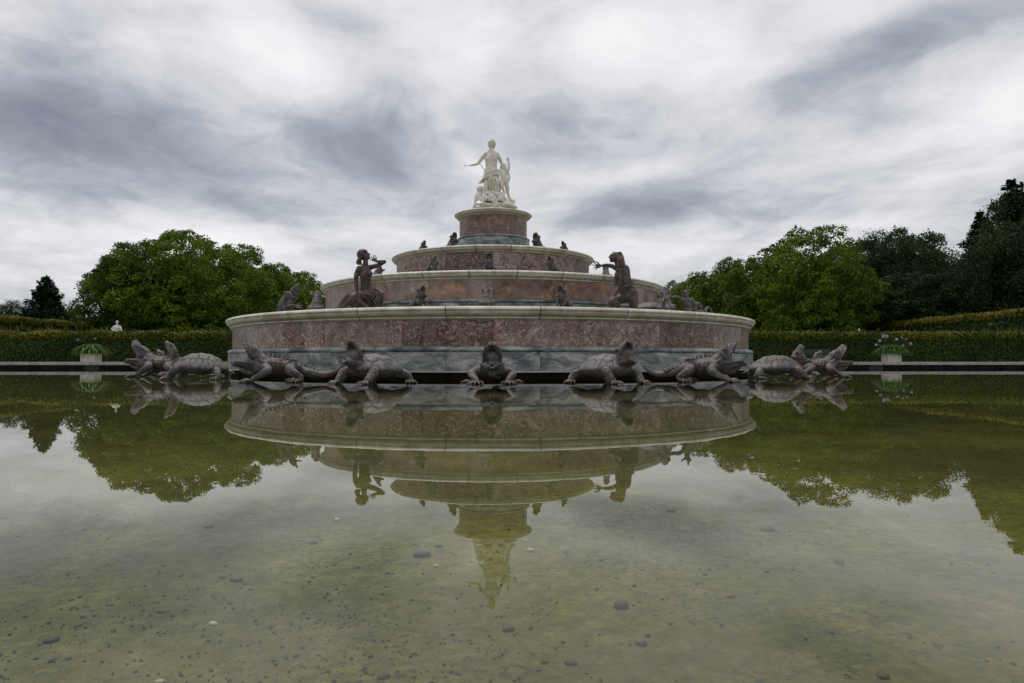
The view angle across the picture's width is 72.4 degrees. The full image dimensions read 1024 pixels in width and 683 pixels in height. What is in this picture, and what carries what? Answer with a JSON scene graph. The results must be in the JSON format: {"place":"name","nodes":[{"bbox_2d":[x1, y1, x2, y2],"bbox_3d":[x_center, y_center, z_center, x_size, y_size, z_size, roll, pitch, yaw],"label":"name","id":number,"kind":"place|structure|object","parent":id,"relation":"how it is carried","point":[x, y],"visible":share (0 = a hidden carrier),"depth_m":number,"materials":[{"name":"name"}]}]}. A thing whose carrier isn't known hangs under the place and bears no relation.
{"place":"outdoors","nodes":[
{"label":"outdoors","id":0,"kind":"place"},
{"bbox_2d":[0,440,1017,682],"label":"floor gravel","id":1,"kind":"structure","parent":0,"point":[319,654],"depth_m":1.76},
{"bbox_2d":[0,440,1023,682],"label":"pool floor","id":2,"kind":"structure","parent":0,"point":[424,511],"depth_m":2.39,"materials":[{"name":"green concrete"}]},
{"bbox_2d":[42,635,60,643],"bbox_3d":[-1.137,0.736,1.726,0.039,0.018,0.034,2,-2,-45],"label":"pebble","id":3,"kind":"object","parent":2,"relation":"on","point":[50,639],"visible":1,"depth_m":1.72,"materials":[{"name":"grey stone"}]},
{"bbox_2d":[155,679,163,682],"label":"pebble","id":4,"kind":"object","parent":2,"relation":"on","point":[159,681],"visible":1,"depth_m":1.50,"materials":[{"name":"beige stone"}]},
{"bbox_2d":[204,523,213,528],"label":"pebble","id":5,"kind":"object","parent":2,"relation":"on","point":[208,525],"visible":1,"depth_m":2.89,"materials":[{"name":"grey stone"}]},
{"bbox_2d":[208,621,217,625],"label":"pebble","id":6,"kind":"object","parent":2,"relation":"on","point":[212,623],"visible":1,"depth_m":1.83,"materials":[{"name":"beige stone"}]},
{"bbox_2d":[229,575,242,581],"bbox_3d":[-0.868,0.747,2.205,0.044,0.022,0.041,-1,-2,38],"label":"pebble","id":7,"kind":"object","parent":2,"relation":"on","point":[235,578],"visible":1,"depth_m":2.19,"materials":[{"name":"grey stone"}]},
{"bbox_2d":[308,540,316,544],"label":"pebble","id":8,"kind":"object","parent":2,"relation":"on","point":[312,542],"visible":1,"depth_m":2.64,"materials":[{"name":"grey stone"}]},
{"bbox_2d":[378,672,389,679],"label":"pebble","id":9,"kind":"object","parent":2,"relation":"on","point":[384,676],"visible":1,"depth_m":1.52,"materials":[{"name":"grey stone"}]},
{"bbox_2d":[413,550,430,557],"bbox_3d":[-0.318,0.753,2.475,0.063,0.030,0.042,0,-2,-2],"label":"pebble","id":10,"kind":"object","parent":2,"relation":"on","point":[420,553],"visible":0.98,"depth_m":2.46,"materials":[{"name":"grey stone"}]},
{"bbox_2d":[225,207,755,377],"bbox_3d":[-0.648,-1.503,24.042,17.040,5.715,17.040,0,-2,-2],"label":"fountain","id":11,"kind":"object","parent":2,"relation":"on","point":[451,329],"visible":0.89,"depth_m":16.97,"materials":[{"name":"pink stone"}]},
{"bbox_2d":[275,283,303,311],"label":"frog man statue","id":12,"kind":"object","parent":11,"relation":"on","point":[286,302],"visible":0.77,"depth_m":18.66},
{"bbox_2d":[307,290,323,309],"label":"frog statue","id":13,"kind":"object","parent":11,"relation":"on","point":[316,301],"visible":0.62,"depth_m":18.37,"materials":[{"name":"grey stone"}]},
{"bbox_2d":[338,249,385,307],"bbox_3d":[-3.695,-1.517,17.303,1.096,1.566,0.596,-1,-2,21],"label":"woman statue","id":14,"kind":"object","parent":11,"relation":"on","point":[366,295],"visible":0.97,"depth_m":17.20,"materials":[{"name":"stone"}]},
{"bbox_2d":[373,266,384,274],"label":"frog statue","id":15,"kind":"object","parent":11,"relation":"on","point":[379,270],"visible":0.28,"depth_m":20.49,"materials":[{"name":"grey stone"}]},
{"bbox_2d":[409,285,427,306],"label":"frog statue","id":16,"kind":"object","parent":11,"relation":"on","point":[420,296],"visible":0.75,"depth_m":16.80,"materials":[{"name":"grey stone"}]},
{"bbox_2d":[419,240,427,248],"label":"frog statue","id":17,"kind":"object","parent":11,"relation":"on","point":[423,244],"visible":0.34,"depth_m":22.86,"materials":[{"name":"grey stone"}]},
{"bbox_2d":[424,254,439,270],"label":"frog statue","id":18,"kind":"object","parent":11,"relation":"on","point":[432,264],"visible":0.68,"depth_m":19.43,"materials":[{"name":"grey stone"}]},
{"bbox_2d":[447,232,458,245],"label":"frog statue","id":19,"kind":"object","parent":11,"relation":"on","point":[453,241],"visible":0.43,"depth_m":22.36,"materials":[{"name":"grey stone"}]},
{"bbox_2d":[477,284,494,305],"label":"frog statue","id":20,"kind":"object","parent":11,"relation":"on","point":[485,299],"visible":0.76,"depth_m":16.47,"materials":[{"name":"grey stone"}]},
{"bbox_2d":[481,252,496,269],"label":"frog statue","id":21,"kind":"object","parent":11,"relation":"on","point":[488,264],"visible":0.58,"depth_m":19.19,"materials":[{"name":"grey stone"}]},
{"bbox_2d":[464,139,516,208],"bbox_3d":[-0.744,-5.624,24.119,1.826,2.730,1.285,0,-2,-2],"label":"marble statue group","id":22,"kind":"object","parent":11,"relation":"on","point":[491,189],"visible":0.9,"depth_m":23.91},
{"bbox_2d":[532,232,544,246],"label":"frog statue","id":23,"kind":"object","parent":11,"relation":"on","point":[536,240],"visible":0.39,"depth_m":22.43,"materials":[{"name":"grey stone"}]},
{"bbox_2d":[545,255,559,271],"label":"frog statue","id":24,"kind":"object","parent":11,"relation":"on","point":[551,265],"visible":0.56,"depth_m":19.52,"materials":[{"name":"grey stone"}]},
{"bbox_2d":[555,285,572,306],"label":"frog statue","id":25,"kind":"object","parent":11,"relation":"on","point":[563,298],"visible":0.84,"depth_m":16.79,"materials":[{"name":"grey stone"}]},
{"bbox_2d":[560,241,567,249],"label":"frog statue","id":26,"kind":"object","parent":11,"relation":"on","point":[563,245],"visible":0.42,"depth_m":22.98,"materials":[{"name":"grey stone"}]},
{"bbox_2d":[592,252,637,308],"bbox_3d":[2.578,-1.472,17.464,1.135,1.561,0.473,0,-2,-2],"label":"statue","id":27,"kind":"object","parent":11,"relation":"on","point":[626,287],"visible":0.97,"depth_m":17.39,"materials":[{"name":"stone"}]},
{"bbox_2d":[658,286,675,310],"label":"frog statue","id":28,"kind":"object","parent":11,"relation":"on","point":[664,291],"visible":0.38,"depth_m":18.44,"materials":[{"name":"grey stone"}]},
{"bbox_2d":[656,285,712,312],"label":"frog man statue","id":29,"kind":"object","parent":11,"relation":"on","point":[689,304],"visible":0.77,"depth_m":19.00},
{"bbox_2d":[502,625,513,631],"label":"pebble","id":30,"kind":"object","parent":2,"relation":"on","point":[507,628],"visible":1,"depth_m":1.79,"materials":[{"name":"grey stone"}]},
{"bbox_2d":[0,365,1023,367],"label":"pool wall","id":31,"kind":"structure","parent":2,"relation":"on","point":[850,366],"depth_m":37.59,"materials":[{"name":"stone"}]},
{"bbox_2d":[0,362,1023,364],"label":"pool kerb","id":32,"kind":"structure","parent":31,"relation":"on","point":[854,363],"depth_m":37.52,"materials":[{"name":"grey stone"}]},
{"bbox_2d":[70,338,112,361],"bbox_3d":[-22.712,0.509,37.720,2.210,1.400,2.298,0,-2,-2],"label":"planter","id":33,"kind":"object","parent":32,"relation":"on","point":[89,352],"visible":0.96,"depth_m":37.42,"materials":[{"name":"white paint"}]},
{"bbox_2d":[869,334,912,361],"bbox_3d":[21.120,0.415,38.971,2.320,1.658,2.384,0,-2,-2],"label":"planter","id":34,"kind":"object","parent":32,"relation":"on","point":[891,353],"visible":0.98,"depth_m":38.62,"materials":[{"name":"white paint"}]},
{"bbox_2d":[564,657,576,665],"bbox_3d":[0.134,0.732,1.598,0.028,0.016,0.029,1,-2,-38],"label":"pebble","id":35,"kind":"object","parent":2,"relation":"on","point":[570,661],"visible":1,"depth_m":1.59,"materials":[{"name":"grey stone"}]},
{"bbox_2d":[614,600,628,609],"bbox_3d":[0.306,0.741,1.961,0.041,0.030,0.038,0,-2,17],"label":"pebble","id":36,"kind":"object","parent":2,"relation":"on","point":[621,605],"visible":0.98,"depth_m":1.95,"materials":[{"name":"grey stone"}]},
{"bbox_2d":[635,638,646,646],"bbox_3d":[0.314,0.735,1.707,0.027,0.021,0.033,1,-2,-24],"label":"pebble","id":37,"kind":"object","parent":2,"relation":"on","point":[640,642],"visible":1,"depth_m":1.70,"materials":[{"name":"grey stone"}]},
{"bbox_2d":[665,507,674,511],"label":"pebble","id":38,"kind":"object","parent":2,"relation":"on","point":[670,509],"visible":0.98,"depth_m":3.19,"materials":[{"name":"grey stone"}]},
{"bbox_2d":[725,593,734,597],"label":"pebble","id":39,"kind":"object","parent":2,"relation":"on","point":[729,595],"visible":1,"depth_m":2.04,"materials":[{"name":"grey stone"}]},
{"bbox_2d":[760,525,774,531],"bbox_3d":[1.044,0.763,2.854,0.059,0.024,0.052,1,-2,-23],"label":"pebble","id":40,"kind":"object","parent":2,"relation":"on","point":[766,528],"visible":1,"depth_m":2.84,"materials":[{"name":"grey stone"}]},
{"bbox_2d":[833,557,843,564],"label":"pebble","id":41,"kind":"object","parent":2,"relation":"on","point":[838,560],"visible":0.99,"depth_m":2.38,"materials":[{"name":"grey stone"}]},
{"bbox_2d":[876,671,889,679],"bbox_3d":[0.811,0.732,1.528,0.026,0.016,0.027,0,-2,-2],"label":"pebble","id":42,"kind":"object","parent":2,"relation":"on","point":[882,675],"visible":1,"depth_m":1.52,"materials":[{"name":"grey stone"}]},
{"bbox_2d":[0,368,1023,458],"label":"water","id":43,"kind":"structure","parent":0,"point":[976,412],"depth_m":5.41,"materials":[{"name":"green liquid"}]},
{"bbox_2d":[124,340,188,376],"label":"lizard statue","id":44,"kind":"object","parent":43,"relation":"on","point":[145,362],"visible":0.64,"depth_m":16.90,"materials":[{"name":"grey stone"}]},
{"bbox_2d":[151,349,181,374],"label":"turtle statue","id":45,"kind":"object","parent":43,"relation":"on","point":[159,351],"visible":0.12,"depth_m":19.37,"materials":[{"name":"grey stone"}]},
{"bbox_2d":[158,340,233,379],"bbox_3d":[-6.619,0.407,14.815,1.432,0.852,1.276,0,-2,-10],"label":"turtle statue","id":46,"kind":"object","parent":43,"relation":"on","point":[198,364],"visible":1,"depth_m":14.54,"materials":[{"name":"grey stone"}]},
{"bbox_2d":[232,338,341,382],"bbox_3d":[-4.174,0.354,13.047,1.942,0.827,1.178,1,-2,-20],"label":"lizard statue","id":47,"kind":"object","parent":43,"relation":"on","point":[257,363],"visible":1,"depth_m":12.76,"materials":[{"name":"grey stone"}]},
{"bbox_2d":[327,339,417,384],"bbox_3d":[-2.417,0.364,12.199,1.206,0.787,1.450,-1,-2,31],"label":"turtle statue","id":48,"kind":"object","parent":43,"relation":"on","point":[370,368],"visible":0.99,"depth_m":11.83,"materials":[{"name":"grey stone"}]},
{"bbox_2d":[461,342,522,383],"bbox_3d":[-0.352,0.388,12.534,1.178,0.727,2.044,0,-2,-2],"label":"frog statue","id":49,"kind":"object","parent":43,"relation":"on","point":[492,364],"visible":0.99,"depth_m":11.82,"materials":[{"name":"grey stone"}]},
{"bbox_2d":[563,340,650,384],"bbox_3d":[1.671,0.367,12.311,1.206,0.787,1.450,1,-2,-35],"label":"turtle statue","id":50,"kind":"object","parent":43,"relation":"on","point":[608,368],"visible":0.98,"depth_m":11.95,"materials":[{"name":"grey stone"}]},
{"bbox_2d":[643,338,746,382],"bbox_3d":[3.432,0.361,13.287,1.942,0.827,1.178,-1,-2,20],"label":"lizard statue","id":51,"kind":"object","parent":43,"relation":"on","point":[721,363],"visible":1,"depth_m":12.99,"materials":[{"name":"grey stone"}]},
{"bbox_2d":[743,344,813,378],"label":"turtle statue","id":52,"kind":"object","parent":43,"relation":"on","point":[795,363],"visible":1,"depth_m":15.08,"materials":[{"name":"grey stone"}]},
{"bbox_2d":[808,350,826,374],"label":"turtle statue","id":53,"kind":"object","parent":43,"relation":"on","point":[818,353],"visible":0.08,"depth_m":19.28,"materials":[{"name":"grey stone"}]},
{"bbox_2d":[802,344,853,377],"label":"lizard statue","id":54,"kind":"object","parent":43,"relation":"on","point":[832,364],"visible":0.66,"depth_m":16.65,"materials":[{"name":"grey stone"}]},
{"bbox_2d":[0,0,1023,318],"label":"sky","id":55,"kind":"structure","parent":0,"point":[678,138],"materials":[{"name":"grey"}]},
{"bbox_2d":[602,267,610,274],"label":"frog statue","id":56,"kind":"object","parent":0,"point":[605,270],"visible":0.36,"depth_m":20.85,"materials":[{"name":"grey stone"}]},
{"bbox_2d":[638,297,668,309],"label":"turtle statue","id":57,"kind":"object","parent":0,"point":[653,305],"visible":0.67,"depth_m":17.92,"materials":[{"name":"grey stone"}]},
{"bbox_2d":[803,349,829,356],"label":"garden bench","id":58,"kind":"object","parent":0,"point":[812,350],"visible":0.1,"depth_m":40.73,"materials":[{"name":"green paint"}]},
{"label":"ground","id":59,"kind":"structure","parent":0,"visible":0},
{"bbox_2d":[0,299,26,315],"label":"birch tree","id":60,"kind":"object","parent":59,"relation":"on","point":[10,309],"visible":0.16,"depth_m":89.85,"materials":[{"name":"green plant"}]},
{"bbox_2d":[17,275,74,321],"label":"conifer","id":61,"kind":"object","parent":59,"relation":"on","point":[45,302],"visible":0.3,"depth_m":85.88,"materials":[{"name":"green plant"}]},
{"bbox_2d":[0,313,107,331],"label":"hedge","id":62,"kind":"object","parent":59,"relation":"on","point":[15,321],"visible":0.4,"depth_m":56.94,"materials":[{"name":"green plant"}]},
{"bbox_2d":[111,321,121,330],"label":"garden statue","id":63,"kind":"object","parent":59,"relation":"on","point":[113,328],"visible":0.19,"depth_m":48.73,"materials":[{"name":"white stone"}]},
{"bbox_2d":[66,241,192,331],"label":"lime tree","id":64,"kind":"object","parent":59,"relation":"on","point":[98,319],"visible":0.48,"depth_m":58.35,"materials":[{"name":"green plant"}]},
{"bbox_2d":[73,229,261,331],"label":"lime tree","id":65,"kind":"object","parent":59,"relation":"on","point":[195,277],"visible":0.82,"depth_m":58.33,"materials":[{"name":"green plant"}]},
{"bbox_2d":[167,234,281,330],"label":"lime tree","id":66,"kind":"object","parent":59,"relation":"on","point":[269,291],"visible":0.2,"depth_m":68.51,"materials":[{"name":"green plant"}]},
{"bbox_2d":[229,250,309,313],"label":"lime tree","id":67,"kind":"object","parent":59,"relation":"on","point":[277,274],"visible":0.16,"depth_m":79.67,"materials":[{"name":"green plant"}]},
{"bbox_2d":[251,262,315,310],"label":"lime tree","id":68,"kind":"object","parent":59,"relation":"on","point":[298,275],"visible":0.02,"depth_m":88.59,"materials":[{"name":"green plant"}]},
{"bbox_2d":[281,271,324,309],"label":"lime tree","id":69,"kind":"object","parent":59,"relation":"on","point":[316,288],"depth_m":97.24,"materials":[{"name":"green plant"}]},
{"bbox_2d":[0,325,1023,361],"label":"hedge","id":70,"kind":"object","parent":59,"relation":"on","point":[49,345],"visible":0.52,"depth_m":41.66,"materials":[{"name":"green plant"}]},
{"bbox_2d":[665,279,693,310],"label":"lime tree","id":71,"kind":"object","parent":59,"relation":"on","point":[673,281],"visible":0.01,"depth_m":112.18,"materials":[{"name":"green plant"}]},
{"bbox_2d":[669,274,708,310],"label":"lime tree","id":72,"kind":"object","parent":59,"relation":"on","point":[675,291],"visible":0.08,"depth_m":99.90,"materials":[{"name":"green plant"}]},
{"bbox_2d":[677,270,730,312],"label":"lime tree","id":73,"kind":"object","parent":59,"relation":"on","point":[696,277],"visible":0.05,"depth_m":90.73,"materials":[{"name":"green plant"}]},
{"bbox_2d":[692,256,778,331],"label":"lime tree","id":74,"kind":"object","parent":59,"relation":"on","point":[704,297],"visible":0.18,"depth_m":79.45,"materials":[{"name":"green plant"}]},
{"bbox_2d":[714,244,811,331],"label":"lime tree","id":75,"kind":"object","parent":59,"relation":"on","point":[750,310],"visible":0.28,"depth_m":71.87,"materials":[{"name":"green plant"}]},
{"bbox_2d":[749,223,891,332],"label":"lime tree","id":76,"kind":"object","parent":59,"relation":"on","point":[820,294],"visible":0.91,"depth_m":62.91,"materials":[{"name":"green plant"}]},
{"bbox_2d":[816,239,870,322],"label":"dark tree","id":77,"kind":"object","parent":59,"relation":"on","point":[839,257],"visible":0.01,"depth_m":83.25,"materials":[{"name":"green plant"}]},
{"bbox_2d":[836,283,894,331],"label":"dark tree","id":78,"kind":"object","parent":59,"relation":"on","point":[869,318],"visible":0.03,"depth_m":68.20,"materials":[{"name":"green plant"}]},
{"bbox_2d":[835,227,941,294],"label":"birch tree","id":79,"kind":"object","parent":59,"relation":"on","point":[886,251],"visible":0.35,"depth_m":73.56,"materials":[{"name":"green plant"}]},
{"bbox_2d":[841,271,949,331],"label":"dark tree","id":80,"kind":"object","parent":59,"relation":"on","point":[899,279],"visible":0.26,"depth_m":64.94,"materials":[{"name":"green plant"}]},
{"bbox_2d":[869,225,953,286],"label":"dark tree","id":81,"kind":"object","parent":59,"relation":"on","point":[939,265],"visible":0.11,"depth_m":75.71,"materials":[{"name":"green plant"}]},
{"bbox_2d":[908,241,964,283],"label":"birch tree","id":82,"kind":"object","parent":59,"relation":"on","point":[950,258],"visible":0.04,"depth_m":79.36,"materials":[{"name":"green plant"}]},
{"bbox_2d":[879,270,1008,330],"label":"dark tree","id":83,"kind":"object","parent":59,"relation":"on","point":[947,288],"visible":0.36,"depth_m":61.31,"materials":[{"name":"green plant"}]},
{"bbox_2d":[864,308,1023,332],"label":"hedge","id":84,"kind":"object","parent":59,"relation":"on","point":[1012,319],"visible":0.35,"depth_m":54.01,"materials":[{"name":"green plant"}]},
{"bbox_2d":[941,211,990,287],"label":"conifer","id":85,"kind":"object","parent":59,"relation":"on","point":[971,232],"visible":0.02,"depth_m":67.33,"materials":[{"name":"green plant"}]},
{"bbox_2d":[924,284,1011,315],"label":"dark tree","id":86,"kind":"object","parent":59,"relation":"on","point":[980,309],"visible":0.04,"depth_m":60.57,"materials":[{"name":"green plant"}]},
{"bbox_2d":[949,219,1023,314],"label":"weeping tree","id":87,"kind":"object","parent":59,"relation":"on","point":[976,254],"visible":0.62,"depth_m":58.89,"materials":[{"name":"green plant"}]},
{"bbox_2d":[958,178,1023,307],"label":"conifer","id":88,"kind":"object","parent":59,"relation":"on","point":[1009,183],"visible":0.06,"depth_m":63.20,"materials":[{"name":"green plant"}]},
{"bbox_2d":[973,186,1023,301],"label":"weeping tree","id":89,"kind":"object","parent":59,"relation":"on","point":[996,209],"visible":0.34,"depth_m":61.72,"materials":[{"name":"green plant"}]}
]}

